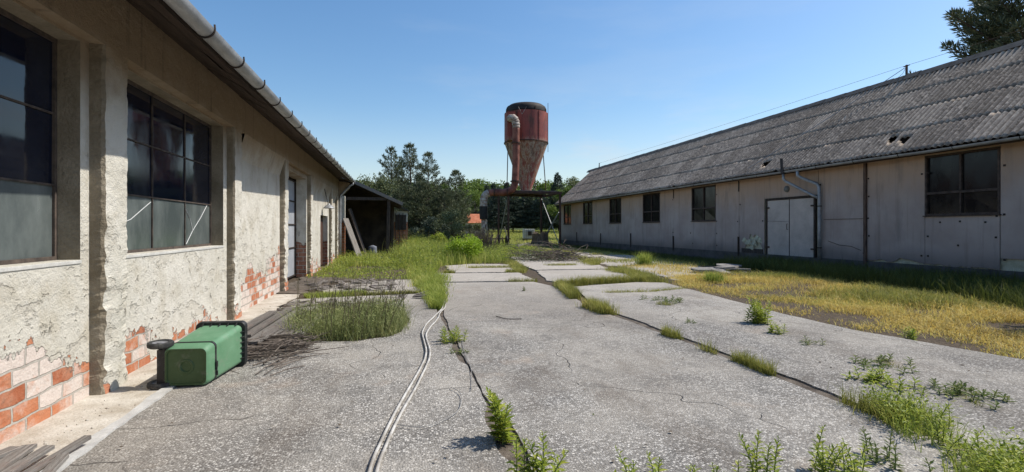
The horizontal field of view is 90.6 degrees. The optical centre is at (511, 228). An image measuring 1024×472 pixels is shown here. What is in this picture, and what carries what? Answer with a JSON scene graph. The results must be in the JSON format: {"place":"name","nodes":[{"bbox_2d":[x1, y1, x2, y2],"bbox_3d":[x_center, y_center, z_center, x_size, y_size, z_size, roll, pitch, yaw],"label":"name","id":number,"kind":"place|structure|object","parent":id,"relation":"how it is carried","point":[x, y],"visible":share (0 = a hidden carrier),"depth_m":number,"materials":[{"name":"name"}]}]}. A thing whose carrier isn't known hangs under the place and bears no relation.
{"place":"outdoors","nodes":[
{"label":"outdoors","id":0,"kind":"place"},
{"bbox_2d":[393,230,564,246],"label":"meadow grass","id":1,"kind":"structure","parent":0,"point":[514,233],"depth_m":63.05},
{"bbox_2d":[189,0,1023,188],"label":"sky","id":2,"kind":"structure","parent":0,"point":[613,79],"materials":[{"name":"blue"}]},
{"bbox_2d":[561,244,727,266],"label":"shaded grass","id":3,"kind":"structure","parent":0,"point":[709,261],"depth_m":28.48,"materials":[{"name":"plant"}]},
{"bbox_2d":[280,230,1023,358],"bbox_3d":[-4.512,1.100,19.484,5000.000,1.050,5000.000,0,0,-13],"label":"ground","id":4,"kind":"structure","parent":0,"point":[822,318],"depth_m":9.77,"materials":[{"name":"yellow plant"}]},
{"bbox_2d":[40,386,175,471],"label":"cement edge","id":5,"kind":"object","parent":4,"relation":"on","point":[94,440],"visible":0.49,"depth_m":4.01,"materials":[{"name":"concrete"}]},
{"bbox_2d":[41,453,68,471],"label":"weathered plank","id":6,"kind":"object","parent":5,"relation":"on","point":[55,464],"visible":1,"depth_m":3.34,"materials":[{"name":"grey wood"}]},
{"bbox_2d":[0,294,299,471],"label":"path strip","id":7,"kind":"object","parent":4,"relation":"on","point":[127,395],"visible":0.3,"depth_m":4.42,"materials":[{"name":"concrete"}]},
{"bbox_2d":[0,443,36,471],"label":"weathered plank","id":8,"kind":"object","parent":7,"relation":"on","point":[12,458],"visible":0.95,"depth_m":3.46,"materials":[{"name":"grey wood"}]},
{"bbox_2d":[1,445,54,471],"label":"weathered plank","id":9,"kind":"object","parent":7,"relation":"on","point":[28,460],"visible":1,"depth_m":3.38,"materials":[{"name":"grey wood"}]},
{"bbox_2d":[23,435,90,471],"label":"weathered plank","id":10,"kind":"object","parent":7,"relation":"on","point":[46,461],"visible":0.89,"depth_m":3.48,"materials":[{"name":"grey wood"}]},
{"bbox_2d":[0,0,354,443],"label":"factory building","id":11,"kind":"structure","parent":4,"relation":"on","point":[174,170],"depth_m":5.22,"materials":[{"name":"paint"}]},
{"bbox_2d":[0,7,57,264],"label":"window","id":12,"kind":"structure","parent":11,"relation":"in","point":[28,54],"depth_m":4.29,"materials":[{"name":"glass"}]},
{"bbox_2d":[126,79,211,252],"bbox_3d":[-4.728,-0.720,6.989,0.042,2.020,3.190,0,0,-13],"label":"window","id":13,"kind":"structure","parent":11,"relation":"in","point":[169,148],"depth_m":6.88,"materials":[{"name":"glass"}]},
{"bbox_2d":[287,178,294,278],"bbox_3d":[-6.750,0.000,14.963,0.080,3.100,3.260,0,0,-13],"label":"steel door","id":14,"kind":"structure","parent":11,"relation":"in","point":[291,183],"depth_m":16.08,"materials":[{"name":"metal"}]},
{"bbox_2d":[320,216,322,264],"bbox_3d":[-7.959,0.530,20.848,0.040,2.060,2.152,0,0,-13],"label":"wooden door","id":15,"kind":"structure","parent":11,"relation":"in","point":[321,218],"depth_m":21.54,"materials":[{"name":"brown paint"}]},
{"bbox_2d":[61,294,518,471],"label":"concrete slab","id":16,"kind":"structure","parent":4,"relation":"on","point":[225,421],"depth_m":4.26,"materials":[{"name":"concrete"}]},
{"bbox_2d":[146,320,246,389],"bbox_3d":[-3.371,1.339,5.461,0.672,0.528,0.855,0,0,-7],"label":"wheelie bin","id":17,"kind":"object","parent":16,"relation":"on","point":[204,352],"visible":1,"depth_m":5.17,"materials":[{"name":"green plastic"}]},
{"bbox_2d":[275,310,299,321],"bbox_3d":[-3.733,1.539,8.099,0.166,0.051,2.653,0,1,-12],"label":"weathered plank","id":18,"kind":"object","parent":16,"relation":"on","point":[286,316],"visible":0.24,"depth_m":8.69,"materials":[{"name":"grey wood"}]},
{"bbox_2d":[247,319,285,338],"bbox_3d":[-3.714,1.527,7.950,0.162,0.035,2.362,0,0,-7],"label":"weathered plank","id":19,"kind":"object","parent":18,"relation":"on","point":[268,327],"visible":0.31,"depth_m":7.63,"materials":[{"name":"grey wood"}]},
{"bbox_2d":[247,307,294,336],"bbox_3d":[-3.875,1.475,8.179,0.125,0.040,2.462,0,0,-10],"label":"weathered plank","id":20,"kind":"object","parent":19,"relation":"on","point":[260,326],"visible":0.89,"depth_m":7.83,"materials":[{"name":"grey wood"}]},
{"bbox_2d":[228,329,348,375],"bbox_3d":[-3.027,1.491,6.619,1.803,0.204,2.026,0,0,24],"label":"twig heap","id":21,"kind":"object","parent":16,"relation":"on","point":[278,343],"visible":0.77,"depth_m":6.37,"materials":[{"name":"wood"}]},
{"bbox_2d":[367,307,442,471],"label":"garden hose","id":22,"kind":"object","parent":16,"relation":"on","point":[387,428],"visible":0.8,"depth_m":4.43,"materials":[{"name":"rubber"}]},
{"bbox_2d":[375,301,445,471],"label":"garden hose","id":23,"kind":"object","parent":16,"relation":"on","point":[393,428],"visible":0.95,"depth_m":4.46,"materials":[{"name":"rubber"}]},
{"bbox_2d":[436,325,467,343],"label":"leafy weed","id":24,"kind":"object","parent":16,"relation":"on","point":[452,335],"visible":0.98,"depth_m":7.13,"materials":[{"name":"green plant"}]},
{"bbox_2d":[276,277,346,294],"bbox_3d":[-5.661,1.663,14.617,1.559,0.151,4.513,0,0,-13],"label":"path strip","id":25,"kind":"object","parent":4,"relation":"on","point":[302,288],"visible":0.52,"depth_m":14.34,"materials":[{"name":"concrete"}]},
{"bbox_2d":[304,288,367,298],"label":"joint grass","id":26,"kind":"structure","parent":4,"relation":"on","point":[306,296],"depth_m":11.91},
{"bbox_2d":[279,264,420,342],"bbox_3d":[-2.629,1.137,8.456,2.524,1.026,3.195,0,0,-13],"label":"weed bed","id":27,"kind":"object","parent":4,"relation":"on","point":[353,320],"visible":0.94,"depth_m":7.79,"materials":[{"name":"plant"}]},
{"bbox_2d":[342,218,361,255],"bbox_3d":[-8.253,0.549,26.269,0.050,2.341,0.515,-24,-8,12],"label":"leaning board","id":28,"kind":"object","parent":4,"relation":"on","point":[351,235],"visible":0.84,"depth_m":26.23,"materials":[{"name":"grey wood"}]},
{"bbox_2d":[348,208,367,255],"bbox_3d":[-8.220,0.281,27.071,0.062,2.845,0.267,-19,-1,13],"label":"leaning board","id":29,"kind":"object","parent":4,"relation":"on","point":[356,229],"visible":0.79,"depth_m":27.01,"materials":[{"name":"grey wood"}]},
{"bbox_2d":[317,279,418,293],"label":"concrete slab","id":30,"kind":"structure","parent":4,"relation":"on","point":[404,285],"depth_m":13.96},
{"bbox_2d":[338,177,408,258],"bbox_3d":[-10.024,-1.348,32.014,6.985,6.001,11.100,0,0,-13],"label":"lean to shed","id":31,"kind":"object","parent":4,"relation":"on","point":[380,221],"visible":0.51,"depth_m":33.53,"materials":[{"name":"wood"}]},
{"bbox_2d":[357,172,399,195],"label":"leafy tree","id":32,"kind":"object","parent":4,"relation":"on","point":[382,185],"visible":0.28,"depth_m":51.60,"materials":[{"name":"green plant"}]},
{"bbox_2d":[343,287,423,296],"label":"joint grass","id":33,"kind":"structure","parent":4,"relation":"on","point":[414,291],"depth_m":12.31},
{"bbox_2d":[373,145,411,194],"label":"pine tree","id":34,"kind":"object","parent":4,"relation":"on","point":[395,171],"visible":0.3,"depth_m":55.69,"materials":[{"name":"green plant"}]},
{"bbox_2d":[388,184,422,240],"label":"pine tree","id":35,"kind":"object","parent":4,"relation":"on","point":[406,192],"visible":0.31,"depth_m":48.39,"materials":[{"name":"green plant"}]},
{"bbox_2d":[393,141,426,201],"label":"pine tree","id":36,"kind":"object","parent":4,"relation":"on","point":[413,158],"visible":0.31,"depth_m":57.61,"materials":[{"name":"green plant"}]},
{"bbox_2d":[405,180,442,238],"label":"pine tree","id":37,"kind":"object","parent":4,"relation":"on","point":[424,188],"visible":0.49,"depth_m":49.39,"materials":[{"name":"green plant"}]},
{"bbox_2d":[306,233,544,278],"bbox_3d":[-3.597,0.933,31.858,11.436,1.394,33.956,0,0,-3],"label":"overgrown grass","id":38,"kind":"structure","parent":4,"relation":"on","point":[457,257],"depth_m":23.02,"materials":[{"name":"plant"}]},
{"bbox_2d":[407,151,447,229],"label":"pine tree","id":39,"kind":"object","parent":4,"relation":"on","point":[422,169],"visible":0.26,"depth_m":55.83,"materials":[{"name":"green plant"}]},
{"bbox_2d":[400,270,456,309],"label":"joint grass","id":40,"kind":"structure","parent":4,"relation":"on","point":[435,293],"depth_m":12.87,"materials":[{"name":"plant"}]},
{"bbox_2d":[410,216,450,237],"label":"leafy tree","id":41,"kind":"object","parent":4,"relation":"on","point":[428,228],"visible":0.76,"depth_m":46.77,"materials":[{"name":"green plant"}]},
{"bbox_2d":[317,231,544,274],"bbox_3d":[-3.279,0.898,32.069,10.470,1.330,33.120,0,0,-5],"label":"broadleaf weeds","id":42,"kind":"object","parent":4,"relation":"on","point":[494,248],"visible":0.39,"depth_m":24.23,"materials":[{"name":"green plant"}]},
{"bbox_2d":[418,188,467,239],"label":"pine tree","id":43,"kind":"object","parent":4,"relation":"on","point":[443,195],"visible":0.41,"depth_m":50.52,"materials":[{"name":"green plant"}]},
{"bbox_2d":[430,208,472,240],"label":"leafy tree","id":44,"kind":"object","parent":4,"relation":"on","point":[453,222],"visible":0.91,"depth_m":45.73,"materials":[{"name":"green plant"}]},
{"bbox_2d":[445,193,468,236],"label":"pine tree","id":45,"kind":"object","parent":4,"relation":"on","point":[458,199],"visible":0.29,"depth_m":55.65,"materials":[{"name":"green plant"}]},
{"bbox_2d":[440,169,478,226],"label":"pine tree","id":46,"kind":"object","parent":4,"relation":"on","point":[466,200],"visible":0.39,"depth_m":57.66,"materials":[{"name":"green plant"}]},
{"bbox_2d":[355,177,567,230],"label":"distant forest","id":47,"kind":"object","parent":4,"relation":"on","point":[474,184],"visible":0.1,"depth_m":201.84,"materials":[{"name":"green plant"}]},
{"bbox_2d":[442,234,483,259],"bbox_3d":[-2.303,0.964,24.407,2.102,1.452,2.468,0,0,-13],"label":"round shrub","id":48,"kind":"object","parent":4,"relation":"on","point":[474,244],"visible":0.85,"depth_m":23.93,"materials":[{"name":"green plant"}]},
{"bbox_2d":[461,189,481,225],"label":"leafy tree","id":49,"kind":"object","parent":4,"relation":"on","point":[475,197],"visible":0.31,"depth_m":79.77,"materials":[{"name":"green plant"}]},
{"bbox_2d":[437,311,528,471],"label":"joint soil","id":50,"kind":"structure","parent":4,"relation":"on","point":[504,451],"depth_m":3.87,"materials":[{"name":"soil"}]},
{"bbox_2d":[483,386,518,444],"bbox_3d":[-0.081,1.407,3.816,0.274,0.447,0.317,0,0,-13],"label":"leafy weed","id":51,"kind":"object","parent":50,"relation":"on","point":[503,423],"visible":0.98,"depth_m":3.79,"materials":[{"name":"green plant"}]},
{"bbox_2d":[445,264,521,272],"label":"concrete slab","id":52,"kind":"structure","parent":4,"relation":"on","point":[463,269],"depth_m":19.46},
{"bbox_2d":[463,226,504,250],"bbox_3d":[-1.870,0.734,31.659,2.638,1.847,2.631,0,0,34],"label":"dead bush","id":53,"kind":"object","parent":4,"relation":"on","point":[485,237],"visible":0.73,"depth_m":31.55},
{"bbox_2d":[438,272,534,282],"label":"concrete slab","id":54,"kind":"structure","parent":4,"relation":"on","point":[479,277],"depth_m":16.35,"materials":[{"name":"concrete"}]},
{"bbox_2d":[442,258,531,272],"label":"joint grass","id":55,"kind":"structure","parent":4,"relation":"on","point":[517,266],"depth_m":18.96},
{"bbox_2d":[487,185,515,230],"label":"spruce tree","id":56,"kind":"object","parent":4,"relation":"on","point":[492,220],"visible":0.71,"depth_m":70.27,"materials":[{"name":"green plant"}]},
{"bbox_2d":[506,197,528,230],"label":"spruce tree","id":57,"kind":"object","parent":4,"relation":"on","point":[516,204],"visible":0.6,"depth_m":72.07,"materials":[{"name":"green plant"}]},
{"bbox_2d":[479,102,561,246],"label":"cyclone silo","id":58,"kind":"object","parent":4,"relation":"on","point":[525,133],"visible":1,"depth_m":44.24,"materials":[{"name":"red paint"}]},
{"bbox_2d":[511,197,536,228],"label":"spruce tree","id":59,"kind":"object","parent":4,"relation":"on","point":[528,203],"visible":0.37,"depth_m":72.95,"materials":[{"name":"green plant"}]},
{"bbox_2d":[530,232,550,245],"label":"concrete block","id":60,"kind":"object","parent":4,"relation":"on","point":[537,237],"visible":0.84,"depth_m":45.74,"materials":[{"name":"grey concrete"}]},
{"bbox_2d":[525,188,558,231],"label":"spruce tree","id":61,"kind":"object","parent":4,"relation":"on","point":[535,220],"visible":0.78,"depth_m":71.29,"materials":[{"name":"green plant"}]},
{"bbox_2d":[487,239,607,261],"bbox_3d":[1.490,1.028,25.222,5.842,1.330,5.597,0,0,-41],"label":"branch heap","id":62,"kind":"object","parent":4,"relation":"on","point":[560,254],"visible":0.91,"depth_m":24.80,"materials":[{"name":"brown plant"}]},
{"bbox_2d":[547,172,564,230],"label":"spruce tree","id":63,"kind":"object","parent":4,"relation":"on","point":[557,184],"visible":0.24,"depth_m":76.52,"materials":[{"name":"green plant"}]},
{"bbox_2d":[546,185,571,219],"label":"leafy tree","id":64,"kind":"object","parent":4,"relation":"on","point":[552,208],"visible":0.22,"depth_m":59.90,"materials":[{"name":"green plant"}]},
{"bbox_2d":[519,261,605,270],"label":"concrete slab","id":65,"kind":"structure","parent":4,"relation":"on","point":[535,266],"depth_m":20.85,"materials":[{"name":"concrete"}]},
{"bbox_2d":[536,269,632,285],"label":"concrete slab","id":66,"kind":"structure","parent":4,"relation":"on","point":[548,275],"depth_m":17.66,"materials":[{"name":"concrete"}]},
{"bbox_2d":[552,277,621,314],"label":"joint grass","id":67,"kind":"structure","parent":4,"relation":"on","point":[573,292],"depth_m":10.18,"materials":[{"name":"plant"}]},
{"bbox_2d":[546,249,672,283],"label":"joint grass","id":68,"kind":"structure","parent":4,"relation":"on","point":[624,269],"depth_m":18.10,"materials":[{"name":"plant"}]},
{"bbox_2d":[562,271,656,285],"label":"joint grass","id":69,"kind":"structure","parent":4,"relation":"on","point":[600,280],"depth_m":14.58,"materials":[{"name":"plant"}]},
{"bbox_2d":[570,251,693,265],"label":"concrete slab","id":70,"kind":"structure","parent":4,"relation":"on","point":[616,256],"depth_m":27.15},
{"bbox_2d":[629,249,658,265],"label":"grass tuft","id":71,"kind":"object","parent":70,"relation":"on","point":[643,258],"visible":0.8,"depth_m":22.21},
{"bbox_2d":[568,249,716,265],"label":"dry grass","id":72,"kind":"structure","parent":4,"relation":"on","point":[663,261],"depth_m":24.75,"materials":[{"name":"plant"}]},
{"bbox_2d":[604,286,687,292],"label":"joint grass","id":73,"kind":"structure","parent":4,"relation":"on","point":[640,290],"depth_m":12.59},
{"bbox_2d":[627,266,757,280],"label":"concrete slab","id":74,"kind":"structure","parent":4,"relation":"on","point":[652,269],"depth_m":19.32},
{"bbox_2d":[691,264,750,275],"bbox_3d":[7.810,1.492,18.186,2.562,0.288,2.104,0,0,-37],"label":"slab stack","id":75,"kind":"object","parent":74,"relation":"on","point":[724,267],"visible":0.66,"depth_m":17.93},
{"bbox_2d":[443,282,978,471],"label":"concrete slab","id":76,"kind":"structure","parent":4,"relation":"on","point":[642,386],"depth_m":4.77,"materials":[{"name":"concrete"}]},
{"bbox_2d":[505,430,569,471],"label":"leafy weed","id":77,"kind":"object","parent":76,"relation":"on","point":[536,464],"visible":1,"depth_m":3.22,"materials":[{"name":"green plant"}]},
{"bbox_2d":[614,445,666,471],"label":"leafy weed","id":78,"kind":"object","parent":76,"relation":"on","point":[655,465],"visible":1,"depth_m":3.19,"materials":[{"name":"green plant"}]},
{"bbox_2d":[737,430,783,471],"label":"leafy weed","id":79,"kind":"object","parent":76,"relation":"on","point":[755,458],"visible":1,"depth_m":3.15,"materials":[{"name":"green plant"}]},
{"bbox_2d":[807,425,852,471],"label":"leafy weed","id":80,"kind":"object","parent":76,"relation":"on","point":[820,459],"visible":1,"depth_m":3.23,"materials":[{"name":"green plant"}]},
{"bbox_2d":[825,438,872,471],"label":"leafy weed","id":81,"kind":"object","parent":76,"relation":"on","point":[854,468],"visible":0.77,"depth_m":3.35,"materials":[{"name":"green plant"}]},
{"bbox_2d":[858,426,935,471],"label":"leafy weed","id":82,"kind":"object","parent":76,"relation":"on","point":[875,458],"visible":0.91,"depth_m":3.45,"materials":[{"name":"green plant"}]},
{"bbox_2d":[931,419,989,457],"bbox_3d":[3.186,1.513,3.601,0.314,0.235,0.339,0,0,26],"label":"leafy weed","id":83,"kind":"object","parent":76,"relation":"on","point":[951,440],"visible":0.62,"depth_m":3.60,"materials":[{"name":"green plant"}]},
{"bbox_2d":[617,263,806,280],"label":"dry grass","id":84,"kind":"structure","parent":4,"relation":"on","point":[676,268],"depth_m":19.20,"materials":[{"name":"yellow plant"}]},
{"bbox_2d":[694,270,732,283],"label":"grass tuft","id":85,"kind":"object","parent":4,"relation":"on","point":[714,276],"visible":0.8,"depth_m":15.07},
{"bbox_2d":[555,39,1023,280],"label":"storage barrack","id":86,"kind":"structure","parent":4,"relation":"on","point":[920,169],"depth_m":18.80,"materials":[{"name":"concrete"}]},
{"bbox_2d":[563,204,570,224],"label":"window","id":87,"kind":"structure","parent":86,"relation":"in","point":[567,208],"depth_m":48.16,"materials":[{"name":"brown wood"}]},
{"bbox_2d":[583,202,591,223],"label":"window","id":88,"kind":"structure","parent":86,"relation":"in","point":[587,206],"depth_m":43.31,"materials":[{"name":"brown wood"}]},
{"bbox_2d":[609,198,620,223],"bbox_3d":[7.700,-1.287,37.735,0.150,1.865,2.110,0,0,-13],"label":"window","id":89,"kind":"structure","parent":86,"relation":"in","point":[614,204],"depth_m":37.73,"materials":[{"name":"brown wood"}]},
{"bbox_2d":[642,192,659,222],"bbox_3d":[8.924,-1.287,32.450,0.150,1.865,2.260,0,0,-13],"label":"window","id":90,"kind":"structure","parent":86,"relation":"in","point":[651,202],"depth_m":32.42,"materials":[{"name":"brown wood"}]},
{"bbox_2d":[690,185,715,221],"bbox_3d":[10.193,-1.287,26.970,0.150,1.865,2.210,0,0,-13],"label":"window","id":91,"kind":"structure","parent":86,"relation":"in","point":[703,199],"depth_m":26.95,"materials":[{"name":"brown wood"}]},
{"bbox_2d":[765,199,788,255],"bbox_3d":[11.369,-0.025,21.738,0.120,2.350,1.335,0,0,-13],"label":"door","id":92,"kind":"structure","parent":86,"relation":"in","point":[778,210],"depth_m":21.66,"materials":[{"name":"grey paint"}]},
{"bbox_2d":[790,198,814,256],"bbox_3d":[11.691,-0.025,20.401,0.095,2.350,1.335,0,0,-13],"label":"door","id":93,"kind":"structure","parent":86,"relation":"in","point":[801,210],"depth_m":20.44,"materials":[{"name":"grey paint"}]},
{"bbox_2d":[922,146,1001,216],"bbox_3d":[13.030,-1.287,14.719,0.150,1.865,2.060,0,0,-13],"label":"window","id":94,"kind":"structure","parent":86,"relation":"in","point":[964,183],"depth_m":14.66,"materials":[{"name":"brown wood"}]},
{"bbox_2d":[612,314,973,453],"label":"joint soil","id":95,"kind":"structure","parent":4,"relation":"on","point":[812,389],"depth_m":5.35,"materials":[{"name":"soil"}]},
{"bbox_2d":[658,323,781,376],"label":"joint grass","id":96,"kind":"structure","parent":95,"relation":"on","point":[762,367],"depth_m":5.98,"materials":[{"name":"plant"}]},
{"bbox_2d":[827,378,926,432],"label":"joint grass","id":97,"kind":"structure","parent":95,"relation":"on","point":[853,403],"depth_m":4.39,"materials":[{"name":"plant"}]},
{"bbox_2d":[576,282,1023,456],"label":"concrete slab","id":98,"kind":"structure","parent":4,"relation":"on","point":[724,326],"depth_m":6.42,"materials":[{"name":"concrete"}]},
{"bbox_2d":[744,296,773,324],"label":"leafy weed","id":99,"kind":"object","parent":98,"relation":"on","point":[757,312],"visible":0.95,"depth_m":8.40,"materials":[{"name":"green plant"}]},
{"bbox_2d":[842,366,922,392],"bbox_3d":[3.779,1.535,5.192,0.436,0.191,0.657,0,0,-32],"label":"leafy weed","id":100,"kind":"object","parent":98,"relation":"on","point":[871,376],"visible":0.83,"depth_m":5.22,"materials":[{"name":"green plant"}]},
{"bbox_2d":[849,353,919,373],"bbox_3d":[4.312,1.549,5.780,0.832,0.164,0.654,0,0,-13],"label":"leafy weed","id":101,"kind":"object","parent":98,"relation":"on","point":[865,363],"visible":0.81,"depth_m":5.85,"materials":[{"name":"green plant"}]},
{"bbox_2d":[897,394,958,432],"bbox_3d":[3.360,1.502,4.117,0.417,0.256,0.379,0,0,-38],"label":"leafy weed","id":102,"kind":"object","parent":98,"relation":"on","point":[948,405],"visible":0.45,"depth_m":4.06,"materials":[{"name":"green plant"}]},
{"bbox_2d":[850,386,1023,471],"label":"lush grass","id":103,"kind":"structure","parent":98,"relation":"on","point":[928,433],"depth_m":3.86,"materials":[{"name":"plant"}]},
{"bbox_2d":[916,378,1016,409],"bbox_3d":[4.271,1.544,4.775,0.620,0.172,0.675,0,0,-36],"label":"leafy weed","id":104,"kind":"object","parent":98,"relation":"on","point":[958,387],"visible":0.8,"depth_m":4.81,"materials":[{"name":"green plant"}]},
{"bbox_2d":[678,268,1023,313],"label":"verge grass","id":105,"kind":"structure","parent":4,"relation":"on","point":[898,291],"depth_m":11.26,"materials":[{"name":"plant"}]},
{"bbox_2d":[909,0,1023,73],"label":"pine tree","id":106,"kind":"object","parent":4,"relation":"on","point":[1002,17],"visible":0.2,"depth_m":33.56,"materials":[{"name":"green plant"}]},
{"bbox_2d":[717,252,1023,310],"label":"shaded grass","id":107,"kind":"structure","parent":0,"point":[1002,288],"depth_m":13.82,"materials":[{"name":"plant"}]},
{"label":"weathered plank","id":108,"kind":"object","parent":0,"visible":0},
{"bbox_2d":[274,310,312,334],"bbox_3d":[-3.531,1.523,8.232,0.150,0.042,2.265,0,0,-6],"label":"weathered plank","id":109,"kind":"object","parent":108,"relation":"on","point":[282,329],"visible":0.08,"depth_m":7.53,"materials":[{"name":"grey wood"}]},
{"bbox_2d":[248,311,305,343],"bbox_3d":[-3.540,1.493,7.786,0.123,0.051,2.533,0,0,-9],"label":"weathered plank","id":110,"kind":"object","parent":109,"relation":"on","point":[275,329],"visible":0.69,"depth_m":7.20,"materials":[{"name":"grey wood"}]},
{"label":"weathered plank","id":111,"kind":"object","parent":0,"visible":0},
{"bbox_2d":[247,310,276,329],"bbox_3d":[-3.970,1.466,7.704,0.134,0.036,2.417,0,1,-10],"label":"weathered plank","id":112,"kind":"object","parent":111,"relation":"on","point":[257,320],"visible":0.56,"depth_m":8.11,"materials":[{"name":"grey wood"}]},
{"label":"soil patch","id":113,"kind":"structure","parent":0,"visible":0},
{"bbox_2d":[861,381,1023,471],"bbox_3d":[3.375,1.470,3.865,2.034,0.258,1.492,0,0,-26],"label":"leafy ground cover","id":114,"kind":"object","parent":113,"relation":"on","point":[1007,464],"visible":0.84,"depth_m":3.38,"materials":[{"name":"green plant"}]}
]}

